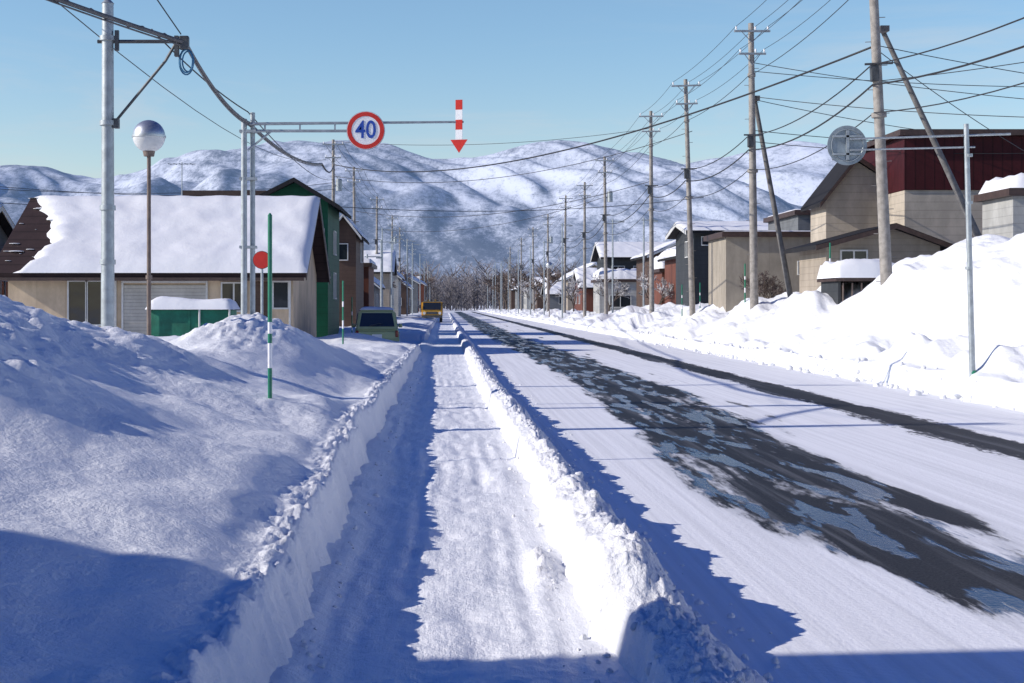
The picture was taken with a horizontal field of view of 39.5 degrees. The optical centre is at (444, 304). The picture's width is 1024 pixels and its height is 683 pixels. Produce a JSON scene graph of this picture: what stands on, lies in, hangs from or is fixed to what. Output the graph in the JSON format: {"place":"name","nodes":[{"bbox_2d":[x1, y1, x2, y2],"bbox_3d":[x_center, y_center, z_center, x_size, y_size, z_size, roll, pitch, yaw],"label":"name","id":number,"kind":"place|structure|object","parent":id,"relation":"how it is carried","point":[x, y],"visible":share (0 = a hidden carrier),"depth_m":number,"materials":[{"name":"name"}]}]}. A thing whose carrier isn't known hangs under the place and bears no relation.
{"place":"outdoors","nodes":[
{"label":"outdoors","id":0,"kind":"place"},
{"bbox_2d":[0,140,836,305],"bbox_3d":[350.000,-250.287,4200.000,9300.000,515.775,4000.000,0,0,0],"label":"mountain","id":1,"kind":"structure","parent":0,"point":[796,184],"depth_m":3304.39,"materials":[{"name":"snow"}]},
{"bbox_2d":[269,314,638,682],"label":"pavement","id":2,"kind":"structure","parent":0,"point":[447,574],"depth_m":8.38,"materials":[{"name":"snow"}]},
{"bbox_2d":[419,300,444,321],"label":"truck","id":3,"kind":"object","parent":2,"relation":"on","point":[431,309],"visible":0.88,"depth_m":128.00,"materials":[{"name":"yellow paint"}]},
{"bbox_2d":[0,233,1023,682],"bbox_3d":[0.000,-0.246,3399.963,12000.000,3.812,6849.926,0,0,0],"label":"ground","id":4,"kind":"structure","parent":0,"point":[174,509],"depth_m":9.40,"materials":[{"name":"snow"}]},
{"bbox_2d":[0,202,14,296],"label":"house","id":5,"kind":"structure","parent":4,"relation":"on","point":[7,225],"depth_m":51.29,"materials":[{"name":"grey"}]},
{"bbox_2d":[0,281,7,296],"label":"window","id":6,"kind":"structure","parent":5,"relation":"in","point":[3,284],"depth_m":51.56,"materials":[{"name":"glass"}]},
{"bbox_2d":[97,0,193,326],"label":"steel pole","id":7,"kind":"object","parent":4,"relation":"on","point":[109,40],"visible":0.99,"depth_m":20.93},
{"bbox_2d":[46,0,183,45],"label":"cable bundle","id":8,"kind":"object","parent":7,"relation":"attached to","point":[107,18],"visible":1,"depth_m":20.29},
{"bbox_2d":[188,46,249,125],"bbox_3d":[-3.775,-3.630,24.009,0.060,0.539,6.031,0,0,1],"label":"cable bundle","id":9,"kind":"object","parent":7,"relation":"attached to","point":[230,109],"visible":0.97,"depth_m":23.53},
{"bbox_2d":[132,120,165,334],"bbox_3d":[-4.580,-0.630,22.000,0.521,4.460,0.521,0,0,0],"label":"street lamp","id":10,"kind":"object","parent":4,"relation":"on","point":[148,136],"visible":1,"depth_m":21.94,"materials":[{"name":"metal"}]},
{"bbox_2d":[0,195,330,336],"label":"house","id":11,"kind":"structure","parent":4,"relation":"on","point":[50,255],"depth_m":45.52,"materials":[{"name":"brown"}]},
{"bbox_2d":[67,281,87,321],"bbox_3d":[-11.614,-0.063,44.954,0.650,1.450,0.087,0,0,0],"label":"window","id":12,"kind":"structure","parent":11,"relation":"in","point":[75,289],"depth_m":44.98,"materials":[{"name":"clear glass"}]},
{"bbox_2d":[85,281,100,325],"bbox_3d":[-11.044,-0.063,44.954,0.650,1.450,0.087,0,0,0],"label":"window","id":13,"kind":"structure","parent":11,"relation":"in","point":[94,287],"depth_m":44.98,"materials":[{"name":"clear glass"}]},
{"bbox_2d":[221,282,240,311],"bbox_3d":[-6.677,-0.253,44.954,0.820,0.950,0.087,0,0,0],"label":"window","id":14,"kind":"structure","parent":11,"relation":"in","point":[229,290],"depth_m":44.98,"materials":[{"name":"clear glass"}]},
{"bbox_2d":[255,281,267,316],"bbox_3d":[-5.823,0.175,44.978,0.570,1.850,0.036,0,0,0],"label":"door","id":15,"kind":"structure","parent":11,"relation":"in","point":[257,283],"depth_m":44.96,"materials":[{"name":"brown"}]},
{"bbox_2d":[272,281,288,308],"bbox_3d":[-5.190,-0.316,44.954,0.550,0.900,0.087,0,0,0],"label":"window","id":16,"kind":"structure","parent":11,"relation":"in","point":[280,289],"depth_m":44.98,"materials":[{"name":"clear glass"}]},
{"bbox_2d":[145,296,239,336],"bbox_3d":[-6.276,0.429,35.500,2.178,1.301,1.200,0,0,0],"label":"storage bin","id":17,"kind":"object","parent":4,"relation":"on","point":[173,322],"visible":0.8,"depth_m":35.00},
{"bbox_2d":[183,190,265,195],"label":"house","id":18,"kind":"structure","parent":4,"relation":"on","point":[211,192],"depth_m":59.80,"materials":[{"name":"grey"}]},
{"bbox_2d":[253,251,267,314],"bbox_3d":[-3.346,0.157,25.990,0.328,2.287,0.070,0,0,0],"label":"disc marker","id":19,"kind":"object","parent":4,"relation":"on","point":[260,259],"visible":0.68,"depth_m":25.95,"materials":[{"name":"metal"}]},
{"bbox_2d":[268,213,271,398],"bbox_3d":[-1.748,0.046,14.200,0.044,1.930,0.043,0,0,0],"label":"snow marker post","id":20,"kind":"object","parent":4,"relation":"on","point":[270,305],"visible":0.94,"depth_m":14.18,"materials":[{"name":"green paint"}]},
{"bbox_2d":[259,177,351,336],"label":"house","id":21,"kind":"structure","parent":4,"relation":"on","point":[327,309],"depth_m":56.00,"materials":[{"name":"green"}]},
{"bbox_2d":[4,197,703,211],"bbox_3d":[-6.864,-4.435,58.841,40.315,1.157,1.861,0,0,-23],"label":"overhead wire","id":22,"kind":"object","parent":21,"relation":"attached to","point":[483,211],"visible":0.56,"depth_m":63.17,"materials":[{"name":"rubber"}]},
{"bbox_2d":[322,139,343,201],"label":"utility pole","id":23,"kind":"object","parent":4,"relation":"on","point":[338,185],"visible":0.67,"depth_m":85.91,"materials":[{"name":"concrete"}]},
{"bbox_2d":[55,1,332,161],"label":"overhead wire","id":24,"kind":"object","parent":23,"relation":"attached to","point":[165,88],"visible":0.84,"depth_m":32.56,"materials":[{"name":"rubber"}]},
{"bbox_2d":[152,29,332,179],"bbox_3d":[-5.133,-5.632,53.515,0.834,3.958,65.048,0,0,-2],"label":"overhead wire","id":25,"kind":"object","parent":23,"relation":"attached to","point":[235,104],"visible":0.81,"depth_m":25.84,"materials":[{"name":"rubber"}]},
{"bbox_2d":[335,131,691,182],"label":"overhead wire","id":26,"kind":"object","parent":23,"relation":"attached to","point":[515,175],"visible":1,"depth_m":72.42,"materials":[{"name":"rubber"}]},
{"bbox_2d":[342,281,343,343],"bbox_3d":[-3.013,0.285,42.000,0.049,2.020,0.049,0,0,0],"label":"snow marker post","id":27,"kind":"object","parent":4,"relation":"on","point":[342,312],"visible":0.95,"depth_m":41.98,"materials":[{"name":"green paint"}]},
{"bbox_2d":[239,112,455,314],"bbox_3d":[-1.846,-0.982,27.045,4.110,5.365,0.219,0,0,0],"label":"overhead sign gantry","id":28,"kind":"object","parent":4,"relation":"on","point":[244,178],"visible":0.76,"depth_m":26.98,"materials":[{"name":"metal"}]},
{"bbox_2d":[249,126,322,165],"bbox_3d":[-3.590,-3.679,33.510,0.056,0.641,13.024,0,0,1],"label":"cable bundle","id":29,"kind":"object","parent":28,"relation":"attached to","point":[271,143],"visible":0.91,"depth_m":32.15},
{"bbox_2d":[346,111,384,149],"bbox_3d":[-1.500,-3.304,26.945,0.730,0.730,0.091,0,0,0],"label":"speed limit sign","id":30,"kind":"object","parent":28,"relation":"attached to","point":[365,130],"visible":1,"depth_m":26.90,"materials":[{"name":"metal"}]},
{"bbox_2d":[451,100,467,151],"bbox_3d":[0.271,-3.389,27.000,0.330,1.006,0.069,0,0,14],"label":"edge marker arrow","id":31,"kind":"object","parent":28,"relation":"attached to","point":[459,142],"visible":1,"depth_m":26.97,"materials":[{"name":"red paint"}]},
{"bbox_2d":[345,167,362,224],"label":"utility pole","id":32,"kind":"object","parent":4,"relation":"on","point":[354,205],"visible":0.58,"depth_m":102.91,"materials":[{"name":"concrete"}]},
{"bbox_2d":[356,182,646,216],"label":"overhead wire","id":33,"kind":"object","parent":32,"relation":"attached to","point":[514,211],"visible":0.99,"depth_m":84.64,"materials":[{"name":"rubber"}]},
{"bbox_2d":[339,214,369,326],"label":"house","id":34,"kind":"structure","parent":4,"relation":"on","point":[353,238],"depth_m":74.00,"materials":[{"name":"brown"}]},
{"bbox_2d":[339,243,347,260],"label":"window","id":35,"kind":"structure","parent":34,"relation":"in","point":[343,247],"depth_m":73.97,"materials":[{"name":"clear glass"}]},
{"bbox_2d":[364,258,376,306],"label":"house","id":36,"kind":"structure","parent":4,"relation":"on","point":[370,266],"depth_m":82.12,"materials":[{"name":"orange"}]},
{"bbox_2d":[351,307,401,341],"bbox_3d":[-2.355,0.887,49.165,1.780,1.665,3.515,0,0,-3],"label":"parked car","id":37,"kind":"object","parent":4,"relation":"on","point":[380,322],"visible":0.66,"depth_m":47.62,"materials":[{"name":"green paint"}]},
{"bbox_2d":[370,196,383,253],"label":"utility pole","id":38,"kind":"object","parent":4,"relation":"on","point":[376,210],"visible":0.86,"depth_m":130.91,"materials":[{"name":"concrete"}]},
{"bbox_2d":[374,277,384,306],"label":"house","id":39,"kind":"structure","parent":4,"relation":"on","point":[376,292],"depth_m":113.85,"materials":[{"name":"grey"}]},
{"bbox_2d":[364,250,397,306],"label":"house","id":40,"kind":"structure","parent":4,"relation":"on","point":[387,277],"depth_m":128.59,"materials":[{"name":"beige"}]},
{"bbox_2d":[379,240,393,306],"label":"street pole","id":41,"kind":"object","parent":4,"relation":"on","point":[380,242],"visible":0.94,"depth_m":95.96,"materials":[{"name":"metal"}]},
{"bbox_2d":[394,271,404,315],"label":"house","id":42,"kind":"structure","parent":4,"relation":"on","point":[397,296],"depth_m":146.00,"materials":[{"name":"white"}]},
{"bbox_2d":[401,280,413,314],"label":"house","id":43,"kind":"structure","parent":4,"relation":"on","point":[403,301],"depth_m":175.00,"materials":[{"name":"brown"}]},
{"bbox_2d":[397,270,420,312],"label":"house","id":44,"kind":"structure","parent":4,"relation":"on","point":[416,282],"depth_m":205.00,"materials":[{"name":"grey"}]},
{"bbox_2d":[406,240,414,315],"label":"street pole","id":45,"kind":"object","parent":4,"relation":"on","point":[407,281],"visible":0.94,"depth_m":149.97,"materials":[{"name":"metal"}]},
{"bbox_2d":[410,275,426,311],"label":"house","id":46,"kind":"structure","parent":4,"relation":"on","point":[421,291],"depth_m":238.00,"materials":[{"name":"orange"}]},
{"bbox_2d":[397,253,580,310],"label":"woodland","id":47,"kind":"object","parent":4,"relation":"on","point":[467,293],"visible":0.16,"depth_m":403.48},
{"bbox_2d":[484,274,507,309],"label":"tree","id":48,"kind":"object","parent":4,"relation":"on","point":[490,281],"visible":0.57,"depth_m":314.69,"materials":[{"name":"brown plant"}]},
{"bbox_2d":[490,272,519,309],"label":"tree","id":49,"kind":"object","parent":4,"relation":"on","point":[505,281],"visible":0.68,"depth_m":274.61,"materials":[{"name":"brown plant"}]},
{"bbox_2d":[505,271,532,300],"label":"tree","id":50,"kind":"object","parent":4,"relation":"on","point":[523,279],"visible":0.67,"depth_m":229.63,"materials":[{"name":"brown plant"}]},
{"bbox_2d":[519,280,542,309],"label":"tree","id":51,"kind":"object","parent":4,"relation":"on","point":[527,289],"visible":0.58,"depth_m":194.92,"materials":[{"name":"brown plant"}]},
{"bbox_2d":[528,227,537,309],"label":"utility pole","id":52,"kind":"object","parent":4,"relation":"on","point":[533,237],"visible":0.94,"depth_m":175.91,"materials":[{"name":"concrete"}]},
{"bbox_2d":[524,277,545,309],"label":"house","id":53,"kind":"structure","parent":4,"relation":"on","point":[526,303],"depth_m":235.00,"materials":[{"name":"white"}]},
{"bbox_2d":[524,265,561,310],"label":"tree","id":54,"kind":"object","parent":4,"relation":"on","point":[552,278],"visible":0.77,"depth_m":169.57,"materials":[{"name":"brown plant"}]},
{"bbox_2d":[535,273,557,308],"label":"house","id":55,"kind":"structure","parent":4,"relation":"on","point":[539,303],"depth_m":208.00,"materials":[{"name":"brown"}]},
{"bbox_2d":[542,214,553,311],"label":"utility pole","id":56,"kind":"object","parent":4,"relation":"on","point":[550,239],"visible":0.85,"depth_m":151.90,"materials":[{"name":"concrete"}]},
{"bbox_2d":[540,280,560,309],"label":"house","id":57,"kind":"structure","parent":4,"relation":"on","point":[555,301],"depth_m":185.00,"materials":[{"name":"grey"}]},
{"bbox_2d":[559,195,572,312],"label":"utility pole","id":58,"kind":"object","parent":4,"relation":"on","point":[564,282],"visible":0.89,"depth_m":130.90,"materials":[{"name":"concrete"}]},
{"bbox_2d":[561,223,572,317],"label":"street pole","id":59,"kind":"object","parent":4,"relation":"on","point":[562,273],"visible":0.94,"depth_m":119.94,"materials":[{"name":"metal"}]},
{"bbox_2d":[556,278,586,311],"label":"tree","id":60,"kind":"object","parent":4,"relation":"on","point":[571,287],"visible":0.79,"depth_m":136.32,"materials":[{"name":"brown plant"}]},
{"bbox_2d":[558,262,596,310],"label":"house","id":61,"kind":"structure","parent":4,"relation":"on","point":[569,305],"depth_m":162.00,"materials":[{"name":"beige"}]},
{"bbox_2d":[571,268,596,311],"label":"house","id":62,"kind":"structure","parent":4,"relation":"on","point":[578,274],"depth_m":146.42,"materials":[{"name":"orange"}]},
{"bbox_2d":[577,182,592,316],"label":"utility pole","id":63,"kind":"object","parent":4,"relation":"on","point":[584,256],"visible":0.95,"depth_m":111.90,"materials":[{"name":"concrete"}]},
{"bbox_2d":[595,156,613,313],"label":"utility pole","id":64,"kind":"object","parent":4,"relation":"on","point":[609,197],"visible":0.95,"depth_m":96.90,"materials":[{"name":"concrete"}]},
{"bbox_2d":[531,0,847,244],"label":"overhead wire","id":65,"kind":"object","parent":64,"relation":"attached to","point":[727,94],"visible":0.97,"depth_m":51.56,"materials":[{"name":"rubber"}]},
{"bbox_2d":[510,45,1023,275],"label":"overhead wire","id":66,"kind":"object","parent":64,"relation":"attached to","point":[949,69],"visible":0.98,"depth_m":37.96,"materials":[{"name":"rubber"}]},
{"bbox_2d":[448,313,768,682],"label":"snow bank","id":67,"kind":"structure","parent":4,"relation":"on","point":[613,575],"depth_m":6.85,"materials":[{"name":"snow"}]},
{"bbox_2d":[591,273,631,311],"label":"tree","id":68,"kind":"object","parent":4,"relation":"on","point":[622,289],"visible":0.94,"depth_m":107.94,"materials":[{"name":"grey plant"}]},
{"bbox_2d":[591,268,635,313],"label":"shop","id":69,"kind":"structure","parent":4,"relation":"on","point":[625,276],"depth_m":112.00,"materials":[{"name":"white"}]},
{"bbox_2d":[610,295,630,307],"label":"window","id":70,"kind":"structure","parent":69,"relation":"in","point":[621,302],"depth_m":111.97,"materials":[{"name":"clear glass"}]},
{"bbox_2d":[611,219,624,312],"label":"street pole","id":71,"kind":"object","parent":4,"relation":"on","point":[612,221],"visible":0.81,"depth_m":105.95,"materials":[{"name":"metal"}]},
{"bbox_2d":[590,242,664,269],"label":"house","id":72,"kind":"structure","parent":4,"relation":"on","point":[625,253],"depth_m":119.07,"materials":[{"name":"grey"}]},
{"bbox_2d":[641,218,657,306],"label":"street pole","id":73,"kind":"object","parent":4,"relation":"on","point":[643,220],"visible":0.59,"depth_m":87.95,"materials":[{"name":"metal"}]},
{"bbox_2d":[639,111,663,312],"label":"utility pole","id":74,"kind":"object","parent":4,"relation":"on","point":[651,249],"visible":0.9,"depth_m":75.51,"materials":[{"name":"concrete"}]},
{"bbox_2d":[630,240,675,306],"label":"house","id":75,"kind":"structure","parent":4,"relation":"on","point":[658,250],"depth_m":102.13,"materials":[{"name":"brown"}]},
{"bbox_2d":[636,274,673,304],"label":"tree","id":76,"kind":"object","parent":4,"relation":"on","point":[667,293],"visible":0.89,"depth_m":87.82,"materials":[{"name":"grey plant"}]},
{"bbox_2d":[647,256,664,304],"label":"house","id":77,"kind":"structure","parent":4,"relation":"on","point":[659,269],"depth_m":93.52,"materials":[{"name":"orange"}]},
{"bbox_2d":[299,331,1014,682],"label":"snow clods","id":78,"kind":"object","parent":4,"relation":"on","point":[745,675],"visible":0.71,"depth_m":8.89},
{"bbox_2d":[657,246,675,303],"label":"house","id":79,"kind":"structure","parent":4,"relation":"on","point":[668,256],"depth_m":88.28,"materials":[{"name":"orange"}]},
{"bbox_2d":[671,79,700,315],"bbox_3d":[10.834,-3.947,62.980,1.300,12.100,0.350,-2,0,0],"label":"utility pole","id":80,"kind":"object","parent":4,"relation":"on","point":[687,176],"visible":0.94,"depth_m":62.91,"materials":[{"name":"concrete"}]},
{"bbox_2d":[665,221,767,305],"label":"building","id":81,"kind":"structure","parent":4,"relation":"on","point":[677,231],"depth_m":76.58,"materials":[{"name":"grey"}]},
{"bbox_2d":[734,23,769,308],"bbox_3d":[10.934,-3.950,50.487,1.300,12.100,0.374,-1,0,-4],"label":"utility pole","id":82,"kind":"object","parent":4,"relation":"on","point":[752,220],"visible":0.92,"depth_m":50.39,"materials":[{"name":"concrete"}]},
{"bbox_2d":[519,0,765,238],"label":"overhead wire","id":83,"kind":"object","parent":82,"relation":"attached to","point":[667,89],"visible":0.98,"depth_m":61.52,"materials":[{"name":"rubber"}]},
{"bbox_2d":[519,0,800,244],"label":"overhead wire","id":84,"kind":"object","parent":82,"relation":"attached to","point":[681,97],"visible":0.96,"depth_m":58.22,"materials":[{"name":"rubber"}]},
{"bbox_2d":[515,17,1023,272],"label":"overhead wire","id":85,"kind":"object","parent":82,"relation":"attached to","point":[828,100],"visible":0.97,"depth_m":37.69,"materials":[{"name":"rubber"}]},
{"bbox_2d":[755,96,792,296],"bbox_3d":[11.812,-3.205,50.723,1.814,8.450,0.434,0,0,-5],"label":"pole brace","id":86,"kind":"object","parent":82,"relation":"attached to","point":[777,227],"visible":0.75,"depth_m":50.77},
{"bbox_2d":[755,96,1016,116],"bbox_3d":[17.474,-6.350,45.250,16.753,2.124,0.024,0,0,39],"label":"overhead wire","id":87,"kind":"object","parent":82,"relation":"attached to","point":[887,109],"visible":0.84,"depth_m":47.45,"materials":[{"name":"rubber"}]},
{"bbox_2d":[755,63,1022,98],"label":"overhead wire","id":88,"kind":"object","parent":82,"relation":"attached to","point":[889,83],"visible":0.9,"depth_m":48.58,"materials":[{"name":"rubber"}]},
{"bbox_2d":[755,71,1023,86],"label":"overhead wire","id":89,"kind":"object","parent":82,"relation":"attached to","point":[896,82],"visible":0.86,"depth_m":49.07,"materials":[{"name":"rubber"}]},
{"bbox_2d":[758,142,1023,153],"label":"overhead wire","id":90,"kind":"object","parent":82,"relation":"attached to","point":[894,151],"visible":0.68,"depth_m":49.00,"materials":[{"name":"rubber"}]},
{"bbox_2d":[703,231,810,311],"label":"building","id":91,"kind":"structure","parent":4,"relation":"on","point":[728,257],"depth_m":60.00,"materials":[{"name":"beige concrete"}]},
{"bbox_2d":[739,271,784,297],"bbox_3d":[12.531,-0.291,56.421,1.962,2.194,1.448,0,0,-12],"label":"bush","id":92,"kind":"object","parent":4,"relation":"on","point":[774,289],"visible":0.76,"depth_m":56.46,"materials":[{"name":"brown plant"}]},
{"bbox_2d":[758,276,786,298],"bbox_3d":[13.159,-0.192,57.415,1.766,1.975,1.303,0,0,-27],"label":"tree","id":93,"kind":"object","parent":4,"relation":"on","point":[767,291],"visible":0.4,"depth_m":57.45,"materials":[{"name":"brown plant"}]},
{"bbox_2d":[763,209,810,230],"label":"building","id":94,"kind":"structure","parent":4,"relation":"on","point":[795,220],"depth_m":65.79,"materials":[{"name":"grey"}]},
{"bbox_2d":[801,158,877,242],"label":"house","id":95,"kind":"structure","parent":4,"relation":"on","point":[842,199],"depth_m":52.00,"materials":[{"name":"beige"}]},
{"bbox_2d":[817,259,894,303],"bbox_3d":[12.568,-0.150,42.900,2.220,2.500,2.200,0,0,0],"label":"carport","id":96,"kind":"object","parent":4,"relation":"on","point":[832,277],"visible":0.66,"depth_m":42.01,"materials":[{"name":"grey"}]},
{"bbox_2d":[784,223,952,292],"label":"house","id":97,"kind":"structure","parent":4,"relation":"on","point":[906,242],"depth_m":46.50,"materials":[{"name":"beige"}]},
{"bbox_2d":[840,250,867,260],"bbox_3d":[13.359,-1.406,46.454,0.900,0.800,0.087,0,0,0],"label":"window","id":98,"kind":"structure","parent":97,"relation":"in","point":[844,254],"depth_m":46.47,"materials":[{"name":"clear glass"}]},
{"bbox_2d":[864,0,895,285],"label":"utility pole","id":99,"kind":"object","parent":4,"relation":"on","point":[885,258],"visible":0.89,"depth_m":35.49,"materials":[{"name":"concrete"}]},
{"bbox_2d":[333,46,870,171],"bbox_3d":[2.022,-7.167,60.800,0.051,2.719,53.374,0,0,-19],"label":"overhead wire","id":100,"kind":"object","parent":99,"relation":"attached to","point":[845,57],"visible":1,"depth_m":46.45,"materials":[{"name":"rubber"}]},
{"bbox_2d":[516,0,829,252],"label":"overhead wire","id":101,"kind":"object","parent":99,"relation":"attached to","point":[703,96],"visible":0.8,"depth_m":58.34,"materials":[{"name":"rubber"}]},
{"bbox_2d":[510,82,1023,279],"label":"overhead wire","id":102,"kind":"object","parent":99,"relation":"attached to","point":[826,146],"visible":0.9,"depth_m":36.53,"materials":[{"name":"rubber"}]},
{"bbox_2d":[881,53,1023,150],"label":"overhead wire","id":103,"kind":"object","parent":99,"relation":"attached to","point":[954,106],"visible":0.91,"depth_m":38.54,"materials":[{"name":"rubber"}]},
{"bbox_2d":[832,129,1023,243],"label":"warehouse","id":104,"kind":"structure","parent":4,"relation":"on","point":[922,198],"depth_m":49.00,"materials":[{"name":"red"}]},
{"bbox_2d":[850,124,1010,377],"bbox_3d":[8.190,-0.706,24.000,2.710,4.700,0.116,0,0,0],"label":"overhead sign gantry","id":105,"kind":"object","parent":4,"relation":"on","point":[968,203],"visible":0.91,"depth_m":23.97,"materials":[{"name":"metal"}]},
{"bbox_2d":[827,126,866,164],"bbox_3d":[6.802,-2.700,24.043,0.670,0.670,0.055,0,0,0],"label":"round sign","id":106,"kind":"object","parent":105,"relation":"attached to","point":[840,144],"visible":1,"depth_m":24.05,"materials":[{"name":"metal"}]},
{"bbox_2d":[880,25,980,236],"bbox_3d":[12.610,-3.692,35.992,3.373,6.666,0.367,0,0,-4],"label":"pole brace","id":107,"kind":"object","parent":4,"relation":"on","point":[884,29],"visible":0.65,"depth_m":36.03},
{"bbox_2d":[974,173,1023,237],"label":"house","id":108,"kind":"structure","parent":4,"relation":"on","point":[1001,199],"depth_m":42.65,"materials":[{"name":"white"}]},
{"bbox_2d":[0,0,1023,177],"label":"sky","id":109,"kind":"structure","parent":0,"point":[522,71],"materials":[{"name":"blue"}]},
{"bbox_2d":[450,312,1023,682],"bbox_3d":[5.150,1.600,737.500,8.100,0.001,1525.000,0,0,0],"label":"road","id":110,"kind":"structure","parent":0,"point":[823,528],"depth_m":12.01,"materials":[{"name":"snow"}]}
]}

